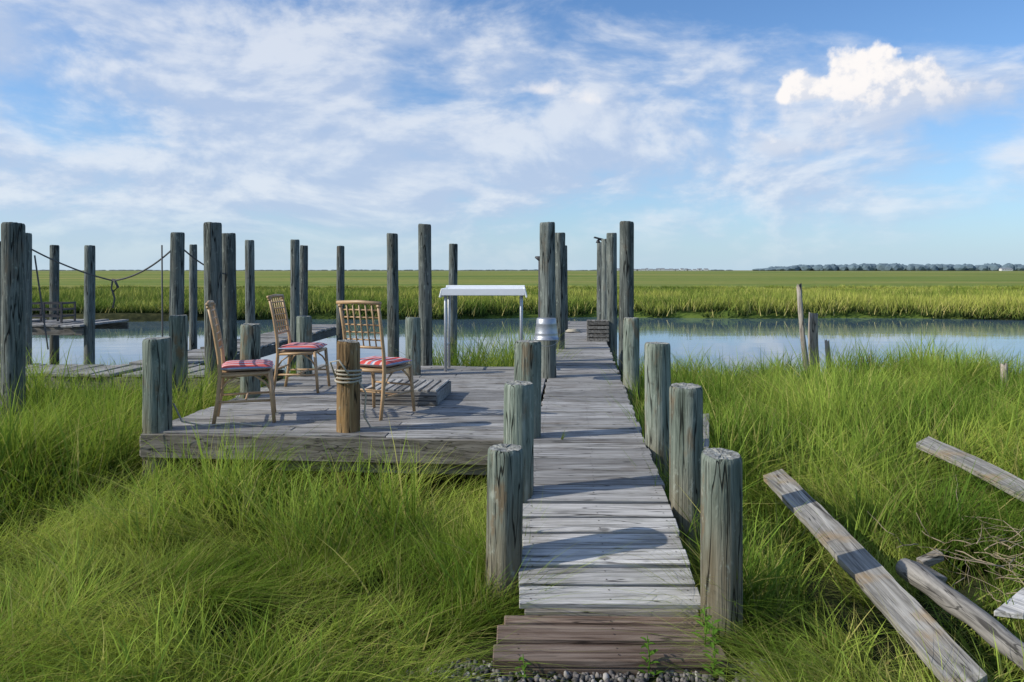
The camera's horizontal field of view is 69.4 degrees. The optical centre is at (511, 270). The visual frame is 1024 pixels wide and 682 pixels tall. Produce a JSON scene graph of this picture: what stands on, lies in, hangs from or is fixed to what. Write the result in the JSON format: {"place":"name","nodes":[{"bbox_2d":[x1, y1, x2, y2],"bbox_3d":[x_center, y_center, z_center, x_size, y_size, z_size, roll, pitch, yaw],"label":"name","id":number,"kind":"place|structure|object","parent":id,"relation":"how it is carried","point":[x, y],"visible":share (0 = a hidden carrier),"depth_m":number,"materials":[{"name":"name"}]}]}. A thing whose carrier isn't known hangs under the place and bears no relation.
{"place":"outdoors","nodes":[
{"label":"outdoors","id":0,"kind":"place"},
{"bbox_2d":[0,270,1023,681],"bbox_3d":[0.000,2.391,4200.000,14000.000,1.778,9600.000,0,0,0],"label":"marsh ground","id":1,"kind":"structure","parent":0,"point":[708,278],"depth_m":36.19,"materials":[{"name":"green plant"}]},
{"bbox_2d":[0,241,0,348],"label":"dock piling","id":2,"kind":"object","parent":1,"relation":"on","point":[0,294],"visible":0.06,"depth_m":11.95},
{"bbox_2d":[0,222,25,425],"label":"dock piling","id":3,"kind":"object","parent":1,"relation":"on","point":[13,304],"visible":0.59,"depth_m":8.11,"materials":[{"name":"grey wood"}]},
{"bbox_2d":[25,233,31,364],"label":"dock piling","id":4,"kind":"object","parent":1,"relation":"on","point":[28,236],"visible":0.28,"depth_m":10.96,"materials":[{"name":"grey wood"}]},
{"bbox_2d":[34,255,48,349],"bbox_3d":[-7.000,0.480,11.000,0.223,1.403,0.022,0,0,0],"label":"mooring rope","id":5,"kind":"object","parent":4,"relation":"attached to","point":[41,301],"visible":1,"depth_m":10.99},
{"bbox_2d":[31,248,169,307],"bbox_3d":[-6.110,0.116,11.154,2.195,0.933,0.332,0,0,0],"label":"mooring rope","id":6,"kind":"object","parent":4,"relation":"attached to","point":[116,280],"visible":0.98,"depth_m":11.19,"materials":[{"name":"fabric"}]},
{"bbox_2d":[26,363,284,391],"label":"side boardwalk","id":7,"kind":"structure","parent":4,"relation":"attached to","point":[117,370],"depth_m":10.18,"materials":[{"name":"grey wood"}]},
{"bbox_2d":[49,245,58,364],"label":"dock piling","id":8,"kind":"object","parent":1,"relation":"on","point":[54,289],"visible":0.54,"depth_m":15.92,"materials":[{"name":"grey wood"}]},
{"bbox_2d":[84,245,94,364],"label":"dock piling","id":9,"kind":"object","parent":1,"relation":"on","point":[89,302],"visible":0.59,"depth_m":13.93,"materials":[{"name":"grey wood"}]},
{"bbox_2d":[32,319,128,334],"bbox_3d":[-10.249,1.116,14.698,4.508,0.207,1.655,0,0,2],"label":"raised dock","id":10,"kind":"object","parent":9,"relation":"attached to","point":[67,327],"visible":0.61,"depth_m":14.18,"materials":[{"name":"grey wood"}]},
{"bbox_2d":[32,302,75,322],"bbox_3d":[-9.100,0.840,14.600,0.720,0.420,0.470,0,0,0],"label":"crab trap","id":11,"kind":"object","parent":10,"relation":"on","point":[61,315],"visible":0.75,"depth_m":14.57,"materials":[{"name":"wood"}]},
{"bbox_2d":[142,337,172,482],"bbox_3d":[-3.064,1.932,6.417,0.261,2.697,0.252,0,0,0],"label":"dock piling","id":12,"kind":"object","parent":1,"relation":"on","point":[157,384],"visible":0.47,"depth_m":6.33,"materials":[{"name":"grey wood"}]},
{"bbox_2d":[169,232,184,315],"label":"dock piling","id":13,"kind":"object","parent":1,"relation":"on","point":[177,265],"visible":0.41,"depth_m":10.92,"materials":[{"name":"grey wood"}]},
{"bbox_2d":[169,315,187,406],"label":"dock piling","id":14,"kind":"object","parent":1,"relation":"on","point":[178,329],"visible":0.32,"depth_m":8.61,"materials":[{"name":"grey wood"}]},
{"bbox_2d":[189,244,196,349],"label":"dock piling","id":15,"kind":"object","parent":1,"relation":"on","point":[192,300],"visible":0.62,"depth_m":16.93,"materials":[{"name":"grey wood"}]},
{"bbox_2d":[203,222,223,395],"bbox_3d":[-3.825,1.332,9.499,0.260,3.895,0.226,0,0,0],"label":"dock piling","id":16,"kind":"object","parent":1,"relation":"on","point":[212,245],"visible":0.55,"depth_m":9.41,"materials":[{"name":"grey wood"}]},
{"bbox_2d":[222,233,236,361],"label":"dock piling","id":17,"kind":"object","parent":1,"relation":"on","point":[229,295],"visible":0.57,"depth_m":11.91,"materials":[{"name":"grey wood"}]},
{"bbox_2d":[185,250,225,274],"bbox_3d":[-4.761,-0.144,11.498,0.023,0.471,1.078,0,0,21],"label":"mooring rope","id":18,"kind":"object","parent":17,"relation":"attached to","point":[189,254],"visible":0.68,"depth_m":11.29,"materials":[{"name":"grey fabric"}]},
{"bbox_2d":[129,324,345,364],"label":"finger pier","id":19,"kind":"structure","parent":1,"relation":"on","point":[319,332],"depth_m":14.46,"materials":[{"name":"grey wood"}]},
{"bbox_2d":[245,240,254,322],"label":"dock piling","id":20,"kind":"object","parent":1,"relation":"on","point":[249,283],"visible":0.41,"depth_m":14.91,"materials":[{"name":"grey wood"}]},
{"bbox_2d":[240,323,260,397],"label":"dock piling","id":21,"kind":"object","parent":1,"relation":"on","point":[250,341],"visible":0.3,"depth_m":8.01,"materials":[{"name":"grey wood"}]},
{"bbox_2d":[290,239,299,372],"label":"dock piling","id":22,"kind":"object","parent":1,"relation":"on","point":[294,278],"visible":0.59,"depth_m":14.91,"materials":[{"name":"grey wood"}]},
{"bbox_2d":[296,315,311,376],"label":"dock piling","id":23,"kind":"object","parent":1,"relation":"on","point":[303,328],"visible":0.33,"depth_m":9.61,"materials":[{"name":"grey wood"}]},
{"bbox_2d":[300,245,307,315],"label":"dock piling","id":24,"kind":"object","parent":1,"relation":"on","point":[304,280],"visible":0.38,"depth_m":16.92,"materials":[{"name":"grey wood"}]},
{"bbox_2d":[336,246,344,363],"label":"dock piling","id":25,"kind":"object","parent":1,"relation":"on","point":[340,288],"visible":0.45,"depth_m":17.43,"materials":[{"name":"grey wood"}]},
{"bbox_2d":[140,364,545,474],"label":"deck platform","id":26,"kind":"structure","parent":1,"relation":"on","point":[466,415],"depth_m":6.46,"materials":[{"name":"wood"}]},
{"bbox_2d":[173,403,261,426],"bbox_3d":[-2.602,1.276,6.560,0.809,0.200,0.136,0,0,0],"label":"deck rope","id":27,"kind":"object","parent":26,"relation":"on","point":[212,424],"visible":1,"depth_m":6.53,"materials":[{"name":"grey fabric"}]},
{"bbox_2d":[205,300,275,423],"bbox_3d":[-2.498,0.828,6.848,0.602,1.105,0.511,0,0,-17],"label":"rattan chair","id":28,"kind":"object","parent":26,"relation":"on","point":[235,369],"visible":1,"depth_m":6.69,"materials":[{"name":"wicker"}]},
{"bbox_2d":[266,294,330,392],"bbox_3d":[-2.460,0.828,8.551,0.602,1.105,0.511,0,0,1],"label":"rattan chair","id":29,"kind":"object","parent":26,"relation":"on","point":[289,349],"visible":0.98,"depth_m":8.39,"materials":[{"name":"wicker"}]},
{"bbox_2d":[330,359,397,429],"bbox_3d":[-1.268,1.065,6.355,0.560,0.622,0.245,0,0,0],"label":"piling rope","id":30,"kind":"object","parent":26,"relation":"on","point":[347,374],"visible":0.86,"depth_m":6.28,"materials":[{"name":"beige fabric"}]},
{"bbox_2d":[336,300,415,420],"bbox_3d":[-1.298,0.828,7.084,0.511,1.105,0.602,0,0,26],"label":"rattan chair","id":31,"kind":"object","parent":26,"relation":"on","point":[383,364],"visible":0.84,"depth_m":6.91,"materials":[{"name":"wicker"}]},
{"bbox_2d":[361,379,450,404],"bbox_3d":[-1.120,1.302,7.947,0.800,0.153,0.792,0,0,6],"label":"slatted deck box","id":32,"kind":"object","parent":26,"relation":"on","point":[432,392],"visible":0.79,"depth_m":7.59,"materials":[{"name":"wood"}]},
{"bbox_2d":[439,285,526,371],"bbox_3d":[-0.385,0.797,10.280,1.195,1.165,0.600,0,0,1],"label":"fish cleaning table","id":33,"kind":"object","parent":26,"relation":"on","point":[484,290],"visible":0.78,"depth_m":10.03,"materials":[{"name":"white plastic"}]},
{"bbox_2d":[336,339,359,497],"bbox_3d":[-1.410,1.940,6.359,0.209,2.680,0.212,0,0,0],"label":"dock piling","id":34,"kind":"object","parent":1,"relation":"on","point":[348,401],"visible":0.39,"depth_m":6.28,"materials":[{"name":"brown wood"}]},
{"bbox_2d":[387,233,398,356],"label":"dock piling","id":35,"kind":"object","parent":1,"relation":"on","point":[392,300],"visible":0.69,"depth_m":13.40,"materials":[{"name":"grey wood"}]},
{"bbox_2d":[405,317,420,375],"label":"dock piling","id":36,"kind":"object","parent":1,"relation":"on","point":[413,339],"visible":0.4,"depth_m":9.66,"materials":[{"name":"grey wood"}]},
{"bbox_2d":[418,224,432,365],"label":"dock piling","id":37,"kind":"object","parent":1,"relation":"on","point":[425,273],"visible":0.59,"depth_m":10.68,"materials":[{"name":"grey wood"}]},
{"bbox_2d":[449,244,457,362],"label":"dock piling","id":38,"kind":"object","parent":1,"relation":"on","point":[453,261],"visible":0.5,"depth_m":15.91,"materials":[{"name":"grey wood"}]},
{"bbox_2d":[486,444,522,612],"bbox_3d":[-0.049,2.135,4.154,0.224,2.289,0.212,0,0,0],"label":"dock piling","id":39,"kind":"object","parent":1,"relation":"on","point":[504,525],"visible":0.58,"depth_m":4.07,"materials":[{"name":"grey wood"}]},
{"bbox_2d":[0,318,1023,681],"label":"cordgrass","id":40,"kind":"object","parent":1,"relation":"on","point":[720,436],"visible":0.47,"depth_m":5.53,"materials":[{"name":"green plant"}]},
{"bbox_2d":[703,413,709,449],"bbox_3d":[1.676,1.419,6.550,0.144,0.060,1.422,0,1,15],"label":"driftwood board","id":41,"kind":"object","parent":40,"relation":"on","point":[706,438],"visible":0.26,"depth_m":6.35,"materials":[{"name":"grey wood"}]},
{"bbox_2d":[0,420,1023,681],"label":"salt hay grass","id":42,"kind":"structure","parent":1,"relation":"on","point":[296,576],"depth_m":4.05,"materials":[{"name":"green plant"}]},
{"bbox_2d":[691,606,717,644],"bbox_3d":[0.938,1.730,3.577,0.122,0.201,0.097,0,0,-11],"label":"weed sprout","id":43,"kind":"object","parent":42,"relation":"on","point":[707,618],"visible":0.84,"depth_m":3.58,"materials":[{"name":"green plant"}]},
{"bbox_2d":[763,469,987,681],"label":"driftwood board","id":44,"kind":"object","parent":42,"relation":"on","point":[862,567],"visible":1,"depth_m":3.72,"materials":[{"name":"grey wood"}]},
{"bbox_2d":[909,549,946,582],"bbox_3d":[2.303,1.637,4.054,0.264,0.144,0.176,0,0,-29],"label":"broken timber scrap","id":45,"kind":"object","parent":42,"relation":"on","point":[929,559],"visible":0.6,"depth_m":4.09,"materials":[{"name":"grey wood"}]},
{"bbox_2d":[867,475,1023,602],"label":"dead brush","id":46,"kind":"object","parent":42,"relation":"on","point":[995,556],"visible":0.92,"depth_m":4.35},
{"bbox_2d":[896,558,1023,671],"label":"driftwood log","id":47,"kind":"object","parent":42,"relation":"on","point":[950,600],"visible":0.99,"depth_m":3.59,"materials":[{"name":"grey wood"}]},
{"bbox_2d":[916,436,1023,500],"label":"driftwood board","id":48,"kind":"object","parent":42,"relation":"on","point":[970,459],"visible":0.9,"depth_m":5.64,"materials":[{"name":"grey wood"}]},
{"bbox_2d":[994,588,1023,618],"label":"driftwood board","id":49,"kind":"object","parent":42,"relation":"on","point":[1010,609],"visible":0.98,"depth_m":3.63,"materials":[{"name":"grey wood"}]},
{"bbox_2d":[0,321,1023,555],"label":"salt hay grass","id":50,"kind":"structure","parent":1,"relation":"on","point":[136,474],"depth_m":6.32,"materials":[{"name":"green plant"}]},
{"bbox_2d":[503,380,533,545],"bbox_3d":[0.033,2.003,4.777,0.220,2.554,0.222,0,0,0],"label":"dock piling","id":51,"kind":"object","parent":1,"relation":"on","point":[518,412],"visible":0.41,"depth_m":4.71,"materials":[{"name":"grey wood"}]},
{"bbox_2d":[514,656,533,677],"bbox_3d":[0.051,1.840,3.400,0.093,0.141,0.099,0,0,-35],"label":"weed sprout","id":52,"kind":"object","parent":1,"relation":"on","point":[522,666],"visible":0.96,"depth_m":3.40,"materials":[{"name":"green plant"}]},
{"bbox_2d":[32,263,1023,270],"bbox_3d":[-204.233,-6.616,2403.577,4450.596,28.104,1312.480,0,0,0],"label":"distant treeline","id":53,"kind":"object","parent":1,"relation":"on","point":[911,267],"visible":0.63,"depth_m":1767.14,"materials":[{"name":"green plant"}]},
{"bbox_2d":[514,340,541,438],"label":"dock piling","id":54,"kind":"object","parent":1,"relation":"on","point":[527,360],"visible":0.25,"depth_m":6.07,"materials":[{"name":"grey wood"}]},
{"bbox_2d":[540,222,555,402],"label":"dock piling","id":55,"kind":"object","parent":1,"relation":"on","point":[547,290],"visible":0.45,"depth_m":9.47,"materials":[{"name":"grey wood"}]},
{"bbox_2d":[533,318,558,345],"bbox_3d":[0.430,0.771,9.260,0.324,0.343,0.324,0,0,0],"label":"galvanised bucket","id":56,"kind":"object","parent":55,"relation":"attached to","point":[546,329],"visible":0.96,"depth_m":9.14,"materials":[{"name":"metal"}]},
{"bbox_2d":[555,232,564,348],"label":"dock piling","id":57,"kind":"object","parent":1,"relation":"on","point":[560,273],"visible":0.35,"depth_m":12.92,"materials":[{"name":"grey wood"}]},
{"bbox_2d":[565,245,567,330],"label":"dock piling","id":58,"kind":"object","parent":1,"relation":"on","point":[566,300],"visible":0.23,"depth_m":16.93,"materials":[{"name":"grey wood"}]},
{"bbox_2d":[533,321,664,490],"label":"boardwalk","id":59,"kind":"structure","parent":1,"relation":"on","point":[595,442],"depth_m":6.38,"materials":[{"name":"wood"}]},
{"bbox_2d":[566,329,580,331],"bbox_3d":[1.354,1.335,16.404,0.338,0.077,0.330,0,0,0],"label":"coiled rope","id":60,"kind":"object","parent":59,"relation":"on","point":[572,330],"visible":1,"depth_m":16.29,"materials":[{"name":"beige fabric"}]},
{"bbox_2d":[587,320,608,340],"bbox_3d":[1.680,1.181,14.500,0.425,0.399,0.360,0,0,5],"label":"wooden crate","id":61,"kind":"object","parent":59,"relation":"on","point":[597,330],"visible":0.98,"depth_m":14.33,"materials":[{"name":"grey wood"}]},
{"bbox_2d":[597,242,601,319],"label":"dock piling","id":62,"kind":"object","parent":1,"relation":"on","point":[599,256],"visible":0.25,"depth_m":18.92,"materials":[{"name":"grey wood"}]},
{"bbox_2d":[387,657,819,681],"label":"gravel","id":63,"kind":"structure","parent":1,"relation":"on","point":[574,676],"depth_m":3.40,"materials":[{"name":"grey gravel"}]},
{"bbox_2d":[601,239,606,319],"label":"dock piling","id":64,"kind":"object","parent":1,"relation":"on","point":[603,290],"visible":0.34,"depth_m":16.94,"materials":[{"name":"grey wood"}]},
{"bbox_2d":[519,490,700,616],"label":"boardwalk ramp","id":65,"kind":"structure","parent":1,"relation":"on","point":[647,516],"depth_m":4.18,"materials":[{"name":"wood"}]},
{"bbox_2d":[493,615,728,675],"bbox_3d":[0.458,1.861,3.622,1.096,0.168,0.405,0,0,0],"label":"boardwalk step","id":66,"kind":"object","parent":1,"relation":"on","point":[577,637],"visible":0.88,"depth_m":3.55,"materials":[{"name":"wood"}]},
{"bbox_2d":[606,233,616,362],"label":"dock piling","id":67,"kind":"object","parent":1,"relation":"on","point":[611,253],"visible":0.56,"depth_m":14.40,"materials":[{"name":"grey wood"}]},
{"bbox_2d":[619,221,633,381],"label":"dock piling","id":68,"kind":"object","parent":1,"relation":"on","point":[626,283],"visible":0.48,"depth_m":10.90,"materials":[{"name":"grey wood"}]},
{"bbox_2d":[623,317,639,409],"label":"dock piling","id":69,"kind":"object","parent":1,"relation":"on","point":[631,339],"visible":0.47,"depth_m":8.92,"materials":[{"name":"grey wood"}]},
{"bbox_2d":[638,636,662,674],"bbox_3d":[0.640,1.800,3.410,0.115,0.221,0.107,0,0,-32],"label":"weed sprout","id":70,"kind":"object","parent":1,"relation":"on","point":[646,645],"visible":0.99,"depth_m":3.41,"materials":[{"name":"green plant"}]},
{"bbox_2d":[644,342,670,488],"bbox_3d":[1.185,1.931,5.953,0.236,2.699,0.217,0,0,0],"label":"dock piling","id":71,"kind":"object","parent":1,"relation":"on","point":[657,362],"visible":0.41,"depth_m":5.86,"materials":[{"name":"grey wood"}]},
{"bbox_2d":[669,383,702,565],"bbox_3d":[1.117,2.006,4.722,0.224,2.549,0.223,0,0,0],"label":"dock piling","id":72,"kind":"object","parent":1,"relation":"on","point":[685,425],"visible":0.56,"depth_m":4.63,"materials":[{"name":"grey wood"}]},
{"bbox_2d":[702,619,724,677],"bbox_3d":[0.922,1.759,3.385,0.105,0.303,0.134,0,0,21],"label":"weed sprout","id":73,"kind":"object","parent":1,"relation":"on","point":[712,645],"visible":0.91,"depth_m":3.40,"materials":[{"name":"green plant"}]},
{"bbox_2d":[700,448,742,645],"bbox_3d":[1.078,2.108,3.821,0.214,2.344,0.214,0,0,0],"label":"dock piling","id":74,"kind":"object","parent":1,"relation":"on","point":[721,533],"visible":0.88,"depth_m":3.73,"materials":[{"name":"grey wood"}]},
{"bbox_2d":[796,283,808,369],"bbox_3d":[5.083,1.549,12.800,0.310,2.663,0.112,0,0,0],"label":"broken stake","id":75,"kind":"object","parent":1,"relation":"on","point":[801,315],"visible":0.45,"depth_m":12.77,"materials":[{"name":"grey wood"}]},
{"bbox_2d":[808,312,819,368],"bbox_3d":[5.260,1.805,12.899,0.199,2.149,0.190,0,0,0],"label":"broken stake","id":76,"kind":"object","parent":1,"relation":"on","point":[813,331],"visible":0.43,"depth_m":12.84,"materials":[{"name":"grey wood"}]},
{"bbox_2d":[824,338,830,372],"bbox_3d":[5.590,2.026,13.000,0.183,1.709,0.101,0,0,0],"label":"broken stake","id":77,"kind":"object","parent":1,"relation":"on","point":[827,344],"visible":0.19,"depth_m":12.97,"materials":[{"name":"grey wood"}]},
{"bbox_2d":[1000,362,1008,387],"bbox_3d":[7.267,2.118,10.900,0.143,1.524,0.126,0,0,0],"label":"broken stake","id":78,"kind":"object","parent":1,"relation":"on","point":[1004,367],"visible":0.16,"depth_m":10.87,"materials":[{"name":"grey wood"}]},
{"bbox_2d":[999,268,1009,270],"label":"distant house","id":79,"kind":"structure","parent":1,"relation":"on","point":[1004,269],"depth_m":1596.17,"materials":[{"name":"white"}]},
{"bbox_2d":[0,0,1023,269],"label":"sky","id":80,"kind":"structure","parent":0,"point":[730,134],"materials":[{"name":"blue"}]},
{"bbox_2d":[32,317,1023,380],"bbox_3d":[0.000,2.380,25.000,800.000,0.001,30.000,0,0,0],"label":"creek water","id":81,"kind":"structure","parent":0,"point":[729,336],"depth_m":26.54,"materials":[{"name":"blue liquid"}]},
{"bbox_2d":[161,245,162,336],"bbox_3d":[-5.150,1.105,10.900,0.041,2.950,0.021,0,0,0],"label":"thin pole","id":82,"kind":"object","parent":81,"relation":"in","point":[162,285],"visible":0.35,"depth_m":10.89,"materials":[{"name":"wood"}]},
{"bbox_2d":[535,256,539,340],"bbox_3d":[0.683,1.268,17.999,0.253,3.224,0.128,0,0,18],"label":"dock lamp post","id":83,"kind":"object","parent":81,"relation":"in","point":[537,258],"visible":0.43,"depth_m":17.97,"materials":[{"name":"metal"}]},
{"bbox_2d":[32,284,1023,319],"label":"marsh grass","id":84,"kind":"structure","parent":0,"point":[988,301],"depth_m":37.76,"materials":[{"name":"green plant"}]},
{"bbox_2d":[617,268,707,270],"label":"distant town","id":85,"kind":"object","parent":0,"point":[672,269],"visible":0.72,"depth_m":2296.00}
]}

